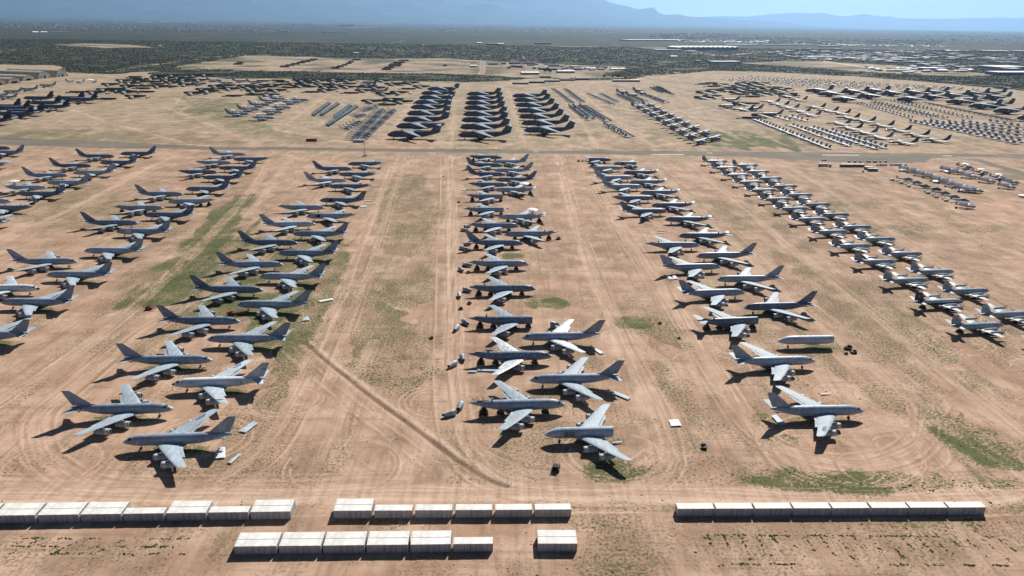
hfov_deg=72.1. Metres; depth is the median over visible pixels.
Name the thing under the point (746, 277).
tanker jet
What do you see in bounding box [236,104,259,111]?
radar jet
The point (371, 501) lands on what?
shipping container
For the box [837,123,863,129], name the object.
swing wing bomber
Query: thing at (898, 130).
swing wing bomber
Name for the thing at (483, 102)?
heavy transport
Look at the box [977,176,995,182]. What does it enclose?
carrier plane
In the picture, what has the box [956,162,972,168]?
carrier plane
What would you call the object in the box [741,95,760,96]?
bomber hulk
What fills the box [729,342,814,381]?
tanker jet
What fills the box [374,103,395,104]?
bomber hulk
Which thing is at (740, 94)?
bomber hulk
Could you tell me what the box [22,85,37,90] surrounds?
tanker jet
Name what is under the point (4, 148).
tanker jet
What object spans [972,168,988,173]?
carrier plane
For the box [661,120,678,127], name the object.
cargo plane
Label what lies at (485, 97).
heavy transport
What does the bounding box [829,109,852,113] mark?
swing wing bomber
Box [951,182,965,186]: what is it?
carrier plane
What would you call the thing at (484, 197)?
tanker jet
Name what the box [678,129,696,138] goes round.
cargo plane
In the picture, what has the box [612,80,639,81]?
warehouse
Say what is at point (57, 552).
weed tufts
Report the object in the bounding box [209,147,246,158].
tanker jet
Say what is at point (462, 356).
engine pod
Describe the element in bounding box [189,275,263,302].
tanker jet
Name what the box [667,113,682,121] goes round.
cargo plane
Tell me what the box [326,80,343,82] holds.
bomber hulk
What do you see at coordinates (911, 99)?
heavy transport
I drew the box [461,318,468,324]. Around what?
engine pod
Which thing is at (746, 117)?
bomber hulk
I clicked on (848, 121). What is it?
swing wing bomber
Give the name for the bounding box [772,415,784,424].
loose panel
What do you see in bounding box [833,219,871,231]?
patrol plane
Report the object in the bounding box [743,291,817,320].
tanker jet
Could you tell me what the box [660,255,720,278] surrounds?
tanker jet
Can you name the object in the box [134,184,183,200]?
tanker jet
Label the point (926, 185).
dark helicopter
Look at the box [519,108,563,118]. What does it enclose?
heavy transport
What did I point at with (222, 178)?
tanker jet
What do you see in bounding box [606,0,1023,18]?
sky
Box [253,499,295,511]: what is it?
shipping container
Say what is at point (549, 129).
heavy transport
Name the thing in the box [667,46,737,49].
warehouse
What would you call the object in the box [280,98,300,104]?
radar jet
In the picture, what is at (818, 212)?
patrol plane
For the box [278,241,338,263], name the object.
tanker jet
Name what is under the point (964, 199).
dark helicopter
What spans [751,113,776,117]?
bomber hulk
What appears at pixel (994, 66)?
warehouse
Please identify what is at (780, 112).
tanker jet
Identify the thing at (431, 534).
shipping container
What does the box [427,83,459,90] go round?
heavy transport
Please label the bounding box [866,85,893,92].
heavy transport
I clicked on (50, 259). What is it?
tanker jet
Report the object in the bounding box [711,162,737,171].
patrol plane
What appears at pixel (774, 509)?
shipping container
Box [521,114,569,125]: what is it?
heavy transport
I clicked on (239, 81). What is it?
tanker jet
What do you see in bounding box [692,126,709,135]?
cargo plane
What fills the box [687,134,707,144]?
cargo plane
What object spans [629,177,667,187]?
tanker jet
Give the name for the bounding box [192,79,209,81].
bomber hulk
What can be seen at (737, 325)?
tanker jet
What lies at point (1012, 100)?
heavy transport
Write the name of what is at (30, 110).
trijet tanker
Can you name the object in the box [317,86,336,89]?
bomber hulk
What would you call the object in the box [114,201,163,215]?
tanker jet
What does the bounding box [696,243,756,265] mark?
tanker jet
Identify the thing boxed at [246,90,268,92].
bomber hulk
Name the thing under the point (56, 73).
aircraft shelter
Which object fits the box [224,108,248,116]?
radar jet
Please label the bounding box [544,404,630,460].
tanker jet
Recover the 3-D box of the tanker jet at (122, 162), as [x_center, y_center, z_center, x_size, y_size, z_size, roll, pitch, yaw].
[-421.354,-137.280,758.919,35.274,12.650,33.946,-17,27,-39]
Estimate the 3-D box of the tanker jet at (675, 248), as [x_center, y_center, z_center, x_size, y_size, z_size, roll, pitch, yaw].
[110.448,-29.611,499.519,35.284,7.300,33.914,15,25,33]
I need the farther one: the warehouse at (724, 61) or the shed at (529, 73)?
the warehouse at (724, 61)
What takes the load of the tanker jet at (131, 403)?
on the ground
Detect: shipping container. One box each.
[0,509,40,522]
[1,503,46,509]
[37,508,83,522]
[43,502,88,508]
[80,508,125,521]
[86,502,130,508]
[123,507,167,521]
[166,507,209,520]
[170,500,213,507]
[208,506,250,519]
[234,539,279,554]
[237,532,282,541]
[250,505,293,519]
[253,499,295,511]
[279,539,322,553]
[282,532,325,543]
[323,538,365,553]
[325,531,367,544]
[333,505,372,517]
[335,498,374,510]
[367,538,408,552]
[368,531,409,543]
[374,504,412,517]
[410,537,450,552]
[411,530,451,541]
[415,504,452,517]
[453,537,492,551]
[455,504,491,517]
[495,504,531,516]
[534,503,570,516]
[537,530,575,537]
[537,537,576,550]
[675,503,713,515]
[713,503,752,515]
[752,502,791,515]
[790,502,830,515]
[829,502,869,515]
[867,502,908,514]
[905,502,947,514]
[944,501,985,514]
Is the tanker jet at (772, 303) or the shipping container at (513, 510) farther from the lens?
the tanker jet at (772, 303)
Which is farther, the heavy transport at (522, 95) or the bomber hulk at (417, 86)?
the bomber hulk at (417, 86)
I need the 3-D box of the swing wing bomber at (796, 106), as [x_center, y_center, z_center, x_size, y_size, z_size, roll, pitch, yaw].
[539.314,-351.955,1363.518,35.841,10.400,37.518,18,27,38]
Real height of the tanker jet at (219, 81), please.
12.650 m
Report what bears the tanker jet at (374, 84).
on the ground
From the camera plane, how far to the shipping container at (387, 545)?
213.35 m
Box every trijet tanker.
[0,98,22,105]
[0,100,30,110]
[0,105,38,116]
[0,111,16,121]
[10,103,48,112]
[23,91,55,100]
[30,95,62,104]
[36,99,73,109]
[55,91,86,101]
[68,92,100,102]
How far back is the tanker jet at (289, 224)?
537.45 m
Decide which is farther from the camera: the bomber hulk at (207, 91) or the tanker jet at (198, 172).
the bomber hulk at (207, 91)
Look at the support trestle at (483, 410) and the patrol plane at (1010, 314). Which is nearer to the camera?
the support trestle at (483, 410)
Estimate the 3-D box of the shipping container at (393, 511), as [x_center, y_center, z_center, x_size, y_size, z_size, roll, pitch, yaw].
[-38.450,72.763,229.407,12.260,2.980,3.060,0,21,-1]
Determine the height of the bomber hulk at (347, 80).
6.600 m
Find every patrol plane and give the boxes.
[701,156,727,164]
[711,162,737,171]
[722,169,749,178]
[731,160,757,168]
[733,176,762,186]
[739,166,769,175]
[745,184,776,194]
[753,172,782,181]
[758,192,791,203]
[767,180,797,190]
[771,201,808,213]
[780,188,812,198]
[789,212,826,223]
[796,197,830,209]
[808,224,847,237]
[811,207,849,219]
[829,238,870,252]
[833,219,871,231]
[849,253,896,268]
[854,231,895,245]
[877,271,928,288]
[878,246,922,260]
[906,263,954,279]
[909,292,963,311]
[938,281,989,299]
[945,314,1005,336]
[974,303,1023,322]
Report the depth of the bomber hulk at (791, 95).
1586.86 m
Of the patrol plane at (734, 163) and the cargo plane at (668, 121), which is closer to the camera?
the patrol plane at (734, 163)
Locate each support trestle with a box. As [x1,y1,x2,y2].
[476,290,481,295]
[476,321,483,328]
[477,357,484,364]
[479,407,488,415]
[497,410,504,415]
[541,409,549,413]
[702,323,710,330]
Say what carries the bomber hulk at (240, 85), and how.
on the ground
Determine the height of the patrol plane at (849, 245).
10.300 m
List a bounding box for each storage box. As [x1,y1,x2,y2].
[840,164,852,166]
[852,164,864,166]
[867,168,877,170]
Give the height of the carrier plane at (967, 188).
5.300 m
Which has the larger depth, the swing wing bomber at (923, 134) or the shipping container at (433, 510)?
the swing wing bomber at (923, 134)
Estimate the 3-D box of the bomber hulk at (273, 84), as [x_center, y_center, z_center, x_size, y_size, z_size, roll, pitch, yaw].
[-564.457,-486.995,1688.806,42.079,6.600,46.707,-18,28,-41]
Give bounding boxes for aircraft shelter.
[0,70,50,78]
[0,74,34,80]
[0,77,20,83]
[6,68,67,76]
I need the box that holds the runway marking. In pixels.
[652,154,683,154]
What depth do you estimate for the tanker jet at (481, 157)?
816.13 m
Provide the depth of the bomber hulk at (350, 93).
1542.88 m
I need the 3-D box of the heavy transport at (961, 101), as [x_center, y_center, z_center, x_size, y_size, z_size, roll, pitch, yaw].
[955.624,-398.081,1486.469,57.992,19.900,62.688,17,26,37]
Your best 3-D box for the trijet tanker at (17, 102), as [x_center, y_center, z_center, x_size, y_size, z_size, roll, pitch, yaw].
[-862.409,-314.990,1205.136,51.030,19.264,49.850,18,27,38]
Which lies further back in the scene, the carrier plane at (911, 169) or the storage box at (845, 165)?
the storage box at (845, 165)
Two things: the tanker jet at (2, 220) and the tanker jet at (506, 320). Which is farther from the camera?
the tanker jet at (2, 220)
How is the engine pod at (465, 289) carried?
on the ground
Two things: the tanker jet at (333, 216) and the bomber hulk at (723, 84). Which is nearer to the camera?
the tanker jet at (333, 216)
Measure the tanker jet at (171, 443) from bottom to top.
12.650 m
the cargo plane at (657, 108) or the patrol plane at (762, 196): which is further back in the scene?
the cargo plane at (657, 108)
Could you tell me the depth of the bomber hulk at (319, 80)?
1826.75 m
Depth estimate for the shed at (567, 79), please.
1964.45 m
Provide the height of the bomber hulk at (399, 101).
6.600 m
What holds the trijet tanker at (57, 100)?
on the ground
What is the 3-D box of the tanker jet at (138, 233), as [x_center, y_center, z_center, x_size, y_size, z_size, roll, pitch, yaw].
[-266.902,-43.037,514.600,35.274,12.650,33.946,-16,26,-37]
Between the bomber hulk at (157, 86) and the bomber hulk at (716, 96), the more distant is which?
the bomber hulk at (157, 86)
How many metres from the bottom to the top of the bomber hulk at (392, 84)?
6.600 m
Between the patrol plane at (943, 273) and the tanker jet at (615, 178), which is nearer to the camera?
the patrol plane at (943, 273)
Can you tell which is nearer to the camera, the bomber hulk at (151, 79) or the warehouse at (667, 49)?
the bomber hulk at (151, 79)
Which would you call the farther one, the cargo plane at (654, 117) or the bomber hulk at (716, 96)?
the bomber hulk at (716, 96)
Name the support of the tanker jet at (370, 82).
on the ground
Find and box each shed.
[512,82,528,83]
[520,72,538,74]
[529,81,544,82]
[544,80,559,81]
[556,70,574,72]
[559,79,574,80]
[609,68,624,69]
[933,69,948,71]
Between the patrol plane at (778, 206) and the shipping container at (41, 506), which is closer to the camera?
the shipping container at (41, 506)
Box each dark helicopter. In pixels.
[896,176,913,180]
[905,179,922,184]
[913,182,930,187]
[924,185,941,190]
[932,189,950,194]
[941,193,960,198]
[950,196,969,201]
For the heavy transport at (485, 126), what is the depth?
1036.09 m
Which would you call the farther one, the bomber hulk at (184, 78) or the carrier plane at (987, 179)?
the bomber hulk at (184, 78)
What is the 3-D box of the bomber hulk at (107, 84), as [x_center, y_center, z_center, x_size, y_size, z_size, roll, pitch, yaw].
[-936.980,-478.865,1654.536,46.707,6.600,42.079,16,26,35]
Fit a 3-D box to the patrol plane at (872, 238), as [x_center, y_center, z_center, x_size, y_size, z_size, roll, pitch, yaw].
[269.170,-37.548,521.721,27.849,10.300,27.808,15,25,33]
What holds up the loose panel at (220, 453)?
on the ground
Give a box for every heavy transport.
[387,124,441,138]
[396,122,444,129]
[403,111,449,122]
[407,105,450,115]
[410,99,451,109]
[414,95,452,104]
[419,91,455,99]
[421,87,455,94]
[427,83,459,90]
[458,124,512,139]
[460,117,509,130]
[461,111,508,122]
[463,106,507,116]
[464,100,504,109]
[465,96,503,104]
[466,91,502,99]
[467,87,501,95]
[512,89,547,97]
[513,93,550,101]
[515,97,554,106]
[517,102,559,112]
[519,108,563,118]
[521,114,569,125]
[524,120,575,133]
[805,84,834,92]
[817,87,847,96]
[831,92,864,101]
[841,86,872,93]
[857,90,891,98]
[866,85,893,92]
[880,87,910,95]
[896,92,928,101]
[907,87,930,94]
[920,91,953,99]
[923,86,950,94]
[941,89,970,97]
[946,95,982,103]
[961,93,990,102]
[963,87,990,95]
[968,98,1006,108]
[982,87,1009,94]
[982,91,1014,99]
[986,98,1018,107]
[993,106,1023,113]
[1017,114,1023,120]
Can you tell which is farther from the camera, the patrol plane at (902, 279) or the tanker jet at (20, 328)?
the patrol plane at (902, 279)
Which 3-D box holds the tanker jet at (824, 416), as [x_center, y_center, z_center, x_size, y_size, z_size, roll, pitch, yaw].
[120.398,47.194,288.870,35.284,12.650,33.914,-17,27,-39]
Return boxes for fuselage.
[777,335,833,347]
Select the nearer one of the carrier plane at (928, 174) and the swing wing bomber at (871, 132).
the carrier plane at (928, 174)
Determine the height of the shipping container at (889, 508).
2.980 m
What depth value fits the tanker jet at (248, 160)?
786.62 m
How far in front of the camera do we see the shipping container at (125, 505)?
228.48 m
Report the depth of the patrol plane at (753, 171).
755.21 m
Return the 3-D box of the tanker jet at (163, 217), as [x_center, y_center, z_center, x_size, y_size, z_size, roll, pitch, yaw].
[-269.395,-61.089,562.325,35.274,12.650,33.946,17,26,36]
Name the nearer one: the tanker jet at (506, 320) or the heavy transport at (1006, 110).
the tanker jet at (506, 320)
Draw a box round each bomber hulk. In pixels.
[84,90,110,93]
[95,88,115,90]
[96,98,116,99]
[101,83,119,85]
[110,89,128,92]
[115,79,132,81]
[116,90,138,93]
[119,85,137,87]
[122,82,144,84]
[124,95,150,98]
[131,87,150,88]
[132,80,153,82]
[144,78,160,80]
[150,85,172,87]
[160,79,176,81]
[164,81,181,83]
[166,74,184,76]
[177,78,191,79]
[177,83,196,86]
[183,91,207,94]
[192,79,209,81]
[195,88,214,90]
[200,89,223,92]
[207,85,225,87]
[218,84,239,86]
[221,95,241,96]
[222,87,241,90]
[236,84,254,86]
[241,86,260,89]
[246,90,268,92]
[259,93,283,96]
[265,84,282,85]
[268,89,290,91]
[278,86,295,87]
[286,83,303,85]
[292,84,311,87]
[298,81,315,84]
[301,91,319,92]
[312,79,326,81]
[313,83,330,85]
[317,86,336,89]
[317,89,339,91]
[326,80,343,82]
[339,85,357,88]
[340,79,359,81]
[340,92,358,93]
[355,89,373,92]
[360,99,386,103]
[367,86,385,89]
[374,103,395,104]
[375,92,398,95]
[382,98,403,99]
[384,83,404,85]
[390,91,412,93]
[391,100,414,103]
[412,85,429,87]
[694,96,714,99]
[695,91,715,93]
[702,95,724,97]
[705,89,724,92]
[712,83,730,85]
[728,91,746,93]
[730,93,748,94]
[731,85,747,86]
[732,88,749,89]
[732,102,755,105]
[734,82,746,84]
[736,116,761,118]
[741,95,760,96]
[747,83,765,85]
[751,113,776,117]
[752,92,772,95]
[754,82,771,84]
[758,91,776,94]
[759,87,775,89]
[769,89,788,91]
[778,94,798,97]
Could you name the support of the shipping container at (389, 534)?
on the ground
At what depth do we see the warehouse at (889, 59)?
3378.45 m
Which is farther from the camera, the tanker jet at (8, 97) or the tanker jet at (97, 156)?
the tanker jet at (8, 97)
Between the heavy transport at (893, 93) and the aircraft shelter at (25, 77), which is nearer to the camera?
the heavy transport at (893, 93)
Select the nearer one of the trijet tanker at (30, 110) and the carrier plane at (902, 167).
the carrier plane at (902, 167)
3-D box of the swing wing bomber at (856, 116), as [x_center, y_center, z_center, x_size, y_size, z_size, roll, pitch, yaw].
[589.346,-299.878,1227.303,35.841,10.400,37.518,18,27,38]
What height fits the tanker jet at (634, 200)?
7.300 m
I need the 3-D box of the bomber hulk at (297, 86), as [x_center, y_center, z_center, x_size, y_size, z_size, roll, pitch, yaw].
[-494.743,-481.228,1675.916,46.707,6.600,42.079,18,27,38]
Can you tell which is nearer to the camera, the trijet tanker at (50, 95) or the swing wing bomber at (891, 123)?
the swing wing bomber at (891, 123)
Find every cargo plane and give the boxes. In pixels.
[631,102,643,108]
[636,105,650,111]
[641,108,657,115]
[642,100,654,106]
[648,103,660,110]
[649,112,663,118]
[652,107,667,113]
[656,116,671,123]
[660,110,674,116]
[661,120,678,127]
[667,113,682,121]
[669,125,687,133]
[674,117,690,124]
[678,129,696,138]
[683,122,699,130]
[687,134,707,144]
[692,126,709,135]
[702,131,720,140]
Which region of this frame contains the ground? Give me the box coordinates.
[0,20,1023,575]
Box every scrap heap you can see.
[701,442,706,449]
[843,344,851,350]
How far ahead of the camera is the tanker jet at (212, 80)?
1787.54 m
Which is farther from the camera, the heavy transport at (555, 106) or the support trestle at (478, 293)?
the heavy transport at (555, 106)
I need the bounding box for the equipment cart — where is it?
[551,460,559,471]
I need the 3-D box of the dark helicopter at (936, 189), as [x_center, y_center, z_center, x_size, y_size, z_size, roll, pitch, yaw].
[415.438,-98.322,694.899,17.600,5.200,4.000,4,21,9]
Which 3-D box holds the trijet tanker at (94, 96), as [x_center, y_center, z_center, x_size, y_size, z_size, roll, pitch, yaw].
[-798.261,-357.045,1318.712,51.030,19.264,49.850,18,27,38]
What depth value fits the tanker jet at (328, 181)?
687.78 m
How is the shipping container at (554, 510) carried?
on the ground
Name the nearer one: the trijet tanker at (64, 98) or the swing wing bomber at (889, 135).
the swing wing bomber at (889, 135)
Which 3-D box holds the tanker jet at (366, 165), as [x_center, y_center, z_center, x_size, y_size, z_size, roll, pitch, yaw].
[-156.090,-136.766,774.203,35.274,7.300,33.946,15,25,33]
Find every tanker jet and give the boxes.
[0,92,17,98]
[0,145,24,156]
[0,146,10,149]
[0,160,11,165]
[0,198,11,204]
[0,201,33,215]
[0,214,15,222]
[0,276,39,298]
[0,318,35,338]
[1,288,78,316]
[3,87,22,92]
[6,249,77,272]
[19,184,67,200]
[21,167,67,180]
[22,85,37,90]
[39,81,55,86]
[46,261,115,287]
[47,174,89,187]
[48,158,91,170]
[61,384,173,434]
[73,164,115,177]
[75,149,114,160]
[80,212,138,231]
[84,239,146,261]
[100,155,137,167]
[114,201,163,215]
[116,220,172,240]
[116,340,212,380]
[120,146,156,157]
[123,409,235,468]
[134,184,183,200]
[144,205,195,222]
[156,305,240,337]
[168,195,215,208]
[172,359,269,404]
[179,168,217,177]
[185,180,229,193]
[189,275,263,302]
[190,80,206,84]
[195,159,232,167]
[203,169,244,182]
[206,77,221,81]
[207,321,291,356]
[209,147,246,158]
[215,252,283,275]
[217,79,232,83]
[219,160,257,172]
[221,74,235,78]
[231,77,245,82]
[233,155,268,163]
[237,231,298,252]
[237,290,310,319]
[245,78,261,83]
[259,214,315,232]
[259,263,325,288]
[276,201,324,214]
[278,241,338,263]
[293,222,348,241]
[303,171,346,186]
[306,209,356,221]
[312,161,352,173]
[319,191,365,207]
[329,181,370,192]
[339,170,378,179]
[348,160,384,168]
[360,82,375,87]
[362,79,377,83]
[370,87,387,92]
[464,203,503,217]
[465,231,523,252]
[466,157,503,169]
[466,165,505,179]
[466,191,502,203]
[467,253,528,274]
[468,180,508,190]
[468,276,535,301]
[468,305,531,336]
[468,337,552,374]
[469,154,501,161]
[469,218,519,234]
[469,380,565,429]
[492,154,528,166]
[494,162,533,175]
[496,171,536,185]
[504,226,555,242]
[522,319,604,354]
[529,357,624,400]
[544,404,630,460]
[585,156,610,163]
[587,164,623,172]
[594,170,632,182]
[601,178,642,192]
[613,160,637,168]
[613,192,654,204]
[619,201,667,218]
[623,168,658,177]
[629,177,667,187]
[640,187,681,198]
[646,236,699,254]
[651,199,697,212]
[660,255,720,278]
[664,212,713,227]
[677,280,745,306]
[678,227,733,244]
[693,307,758,337]
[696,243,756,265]
[716,265,784,291]
[718,101,738,107]
[721,95,740,101]
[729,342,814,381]
[743,104,763,110]
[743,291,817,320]
[763,386,863,435]
[767,109,783,115]
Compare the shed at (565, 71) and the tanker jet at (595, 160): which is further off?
the shed at (565, 71)
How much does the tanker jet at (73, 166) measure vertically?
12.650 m
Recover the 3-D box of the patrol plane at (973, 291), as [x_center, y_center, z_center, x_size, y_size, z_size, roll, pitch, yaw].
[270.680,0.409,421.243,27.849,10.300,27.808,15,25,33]
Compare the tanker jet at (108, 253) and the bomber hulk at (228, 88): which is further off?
the bomber hulk at (228, 88)
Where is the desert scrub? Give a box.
[0,38,1023,90]
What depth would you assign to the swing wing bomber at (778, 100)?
1464.81 m
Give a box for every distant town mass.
[0,19,288,31]
[435,27,1021,69]
[471,31,1023,68]
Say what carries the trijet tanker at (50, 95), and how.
on the ground
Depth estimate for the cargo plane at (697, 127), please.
1076.42 m
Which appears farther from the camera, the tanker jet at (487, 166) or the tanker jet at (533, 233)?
the tanker jet at (487, 166)
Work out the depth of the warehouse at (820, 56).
3625.18 m
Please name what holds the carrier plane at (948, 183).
on the ground
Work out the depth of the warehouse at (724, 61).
2954.87 m
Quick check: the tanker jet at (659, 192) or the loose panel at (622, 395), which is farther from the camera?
the tanker jet at (659, 192)
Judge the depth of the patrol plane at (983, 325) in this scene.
371.22 m
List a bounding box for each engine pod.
[442,409,456,416]
[447,360,457,367]
[453,324,459,330]
[457,400,463,410]
[459,353,464,361]
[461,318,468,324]
[462,287,471,291]
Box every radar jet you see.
[2,180,46,193]
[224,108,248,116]
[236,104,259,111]
[247,100,269,106]
[251,113,274,120]
[258,96,279,102]
[260,108,282,114]
[268,94,288,100]
[268,103,290,109]
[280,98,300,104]
[290,96,308,101]
[494,182,536,194]
[498,208,545,224]
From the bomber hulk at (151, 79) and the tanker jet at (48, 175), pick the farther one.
the bomber hulk at (151, 79)
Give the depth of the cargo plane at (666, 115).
1221.74 m
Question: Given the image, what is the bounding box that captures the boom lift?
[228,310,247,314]
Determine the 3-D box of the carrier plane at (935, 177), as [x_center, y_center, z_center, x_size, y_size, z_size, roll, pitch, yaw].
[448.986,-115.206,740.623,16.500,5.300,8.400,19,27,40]
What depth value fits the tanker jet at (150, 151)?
811.82 m
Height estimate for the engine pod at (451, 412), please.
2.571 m
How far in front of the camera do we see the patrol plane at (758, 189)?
670.75 m
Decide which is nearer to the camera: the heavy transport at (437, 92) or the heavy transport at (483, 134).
the heavy transport at (483, 134)
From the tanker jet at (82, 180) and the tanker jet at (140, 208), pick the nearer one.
the tanker jet at (140, 208)
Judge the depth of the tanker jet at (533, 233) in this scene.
521.68 m
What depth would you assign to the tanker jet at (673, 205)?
610.41 m
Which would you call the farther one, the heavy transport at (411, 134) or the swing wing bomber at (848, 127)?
the swing wing bomber at (848, 127)
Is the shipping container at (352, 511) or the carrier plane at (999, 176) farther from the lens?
the carrier plane at (999, 176)
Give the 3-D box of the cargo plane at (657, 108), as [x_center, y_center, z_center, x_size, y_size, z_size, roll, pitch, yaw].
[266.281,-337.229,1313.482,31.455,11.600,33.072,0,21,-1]
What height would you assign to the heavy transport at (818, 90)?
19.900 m
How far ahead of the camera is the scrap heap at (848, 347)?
351.38 m
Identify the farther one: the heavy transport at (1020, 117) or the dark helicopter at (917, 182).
the heavy transport at (1020, 117)
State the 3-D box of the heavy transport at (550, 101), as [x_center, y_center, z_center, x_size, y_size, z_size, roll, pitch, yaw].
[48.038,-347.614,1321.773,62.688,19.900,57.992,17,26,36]
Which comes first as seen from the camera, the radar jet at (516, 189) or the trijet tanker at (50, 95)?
the radar jet at (516, 189)
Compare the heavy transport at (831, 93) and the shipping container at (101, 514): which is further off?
the heavy transport at (831, 93)
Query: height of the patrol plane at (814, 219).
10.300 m
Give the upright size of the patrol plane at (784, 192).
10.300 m
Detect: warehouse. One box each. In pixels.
[157,21,186,21]
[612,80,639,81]
[620,39,685,40]
[653,49,682,50]
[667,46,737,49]
[708,61,740,62]
[723,44,759,44]
[760,44,814,44]
[804,56,837,56]
[868,59,906,60]
[915,67,939,69]
[977,65,1023,68]
[980,50,1009,51]
[985,71,1023,74]
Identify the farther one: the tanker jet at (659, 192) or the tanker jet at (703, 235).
the tanker jet at (659, 192)
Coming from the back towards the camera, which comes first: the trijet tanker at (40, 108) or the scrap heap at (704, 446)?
the trijet tanker at (40, 108)
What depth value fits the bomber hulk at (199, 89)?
1558.72 m
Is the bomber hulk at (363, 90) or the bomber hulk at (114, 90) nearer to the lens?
the bomber hulk at (114, 90)
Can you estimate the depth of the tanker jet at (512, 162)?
791.78 m
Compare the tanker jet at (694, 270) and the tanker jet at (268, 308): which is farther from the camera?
the tanker jet at (694, 270)
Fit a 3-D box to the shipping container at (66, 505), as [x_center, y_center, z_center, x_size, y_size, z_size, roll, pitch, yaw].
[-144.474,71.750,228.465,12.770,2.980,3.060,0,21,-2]
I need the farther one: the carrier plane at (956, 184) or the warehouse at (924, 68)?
the warehouse at (924, 68)
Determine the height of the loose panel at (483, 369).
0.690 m
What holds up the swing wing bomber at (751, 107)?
on the ground
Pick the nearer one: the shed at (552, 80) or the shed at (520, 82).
the shed at (520, 82)
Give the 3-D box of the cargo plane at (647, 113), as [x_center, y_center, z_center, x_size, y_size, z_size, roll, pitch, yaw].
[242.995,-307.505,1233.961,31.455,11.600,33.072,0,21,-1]
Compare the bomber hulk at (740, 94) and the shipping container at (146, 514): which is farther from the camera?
the bomber hulk at (740, 94)
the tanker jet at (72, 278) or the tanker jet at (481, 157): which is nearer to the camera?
the tanker jet at (72, 278)
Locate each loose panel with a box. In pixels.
[214,447,224,458]
[227,453,239,463]
[240,421,257,432]
[318,298,333,301]
[477,368,505,371]
[613,391,630,398]
[669,419,681,425]
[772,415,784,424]
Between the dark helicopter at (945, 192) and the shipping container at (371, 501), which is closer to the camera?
the shipping container at (371, 501)
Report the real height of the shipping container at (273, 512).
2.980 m
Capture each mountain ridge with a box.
[0,0,1023,33]
[707,12,1023,31]
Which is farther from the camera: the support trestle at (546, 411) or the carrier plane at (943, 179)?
the carrier plane at (943, 179)
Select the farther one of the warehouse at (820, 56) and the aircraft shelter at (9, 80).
the warehouse at (820, 56)
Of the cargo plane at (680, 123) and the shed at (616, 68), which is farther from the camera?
the shed at (616, 68)
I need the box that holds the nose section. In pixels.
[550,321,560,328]
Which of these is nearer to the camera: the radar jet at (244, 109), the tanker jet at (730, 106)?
the radar jet at (244, 109)
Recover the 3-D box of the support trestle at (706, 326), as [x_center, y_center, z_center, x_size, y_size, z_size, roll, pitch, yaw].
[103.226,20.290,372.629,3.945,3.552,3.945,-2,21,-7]
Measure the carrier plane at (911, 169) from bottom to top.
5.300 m
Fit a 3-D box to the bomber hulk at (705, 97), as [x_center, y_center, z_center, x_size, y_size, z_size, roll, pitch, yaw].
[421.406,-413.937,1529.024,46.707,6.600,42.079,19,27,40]
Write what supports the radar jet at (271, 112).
on the ground
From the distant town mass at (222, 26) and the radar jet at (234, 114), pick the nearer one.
the radar jet at (234, 114)
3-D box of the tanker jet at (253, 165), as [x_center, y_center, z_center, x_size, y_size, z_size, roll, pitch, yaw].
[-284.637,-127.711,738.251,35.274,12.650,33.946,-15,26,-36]
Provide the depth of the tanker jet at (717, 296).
410.66 m
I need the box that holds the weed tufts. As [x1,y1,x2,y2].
[1,180,1022,575]
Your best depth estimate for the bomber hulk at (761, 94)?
1619.70 m
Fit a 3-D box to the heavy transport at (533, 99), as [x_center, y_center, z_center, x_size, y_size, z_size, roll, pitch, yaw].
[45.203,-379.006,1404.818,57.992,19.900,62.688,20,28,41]
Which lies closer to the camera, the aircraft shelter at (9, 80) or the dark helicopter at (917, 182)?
the dark helicopter at (917, 182)
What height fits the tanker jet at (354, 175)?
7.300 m
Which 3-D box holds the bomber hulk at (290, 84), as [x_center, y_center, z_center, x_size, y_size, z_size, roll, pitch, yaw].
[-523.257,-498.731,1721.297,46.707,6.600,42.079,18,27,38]
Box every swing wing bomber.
[731,105,753,110]
[760,98,780,102]
[768,101,789,105]
[778,104,799,108]
[788,107,811,112]
[798,110,821,115]
[805,103,826,108]
[816,106,838,111]
[826,118,852,124]
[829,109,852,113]
[836,113,860,118]
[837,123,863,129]
[850,127,878,133]
[851,116,876,121]
[865,132,896,138]
[868,120,894,126]
[885,125,914,131]
[888,137,920,144]
[902,130,930,136]
[921,135,953,141]
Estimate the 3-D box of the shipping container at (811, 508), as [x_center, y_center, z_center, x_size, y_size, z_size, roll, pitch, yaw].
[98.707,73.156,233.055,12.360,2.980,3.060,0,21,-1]
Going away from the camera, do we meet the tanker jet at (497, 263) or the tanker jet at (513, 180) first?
the tanker jet at (497, 263)
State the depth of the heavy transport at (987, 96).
1516.51 m
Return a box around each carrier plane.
[898,165,912,171]
[906,167,918,170]
[913,169,927,176]
[922,171,934,176]
[929,174,941,179]
[938,177,953,181]
[940,165,951,169]
[944,180,955,184]
[948,168,964,173]
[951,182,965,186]
[955,200,975,208]
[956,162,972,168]
[958,185,976,191]
[960,171,977,178]
[965,185,983,192]
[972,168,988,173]
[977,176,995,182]
[989,173,1005,179]
[997,182,1016,188]
[1001,177,1018,183]
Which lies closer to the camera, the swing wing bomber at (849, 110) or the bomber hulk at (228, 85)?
the swing wing bomber at (849, 110)
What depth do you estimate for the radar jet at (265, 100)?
1350.36 m
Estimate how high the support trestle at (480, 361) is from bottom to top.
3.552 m
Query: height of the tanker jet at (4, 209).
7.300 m
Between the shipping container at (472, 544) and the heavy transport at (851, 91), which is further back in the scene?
the heavy transport at (851, 91)

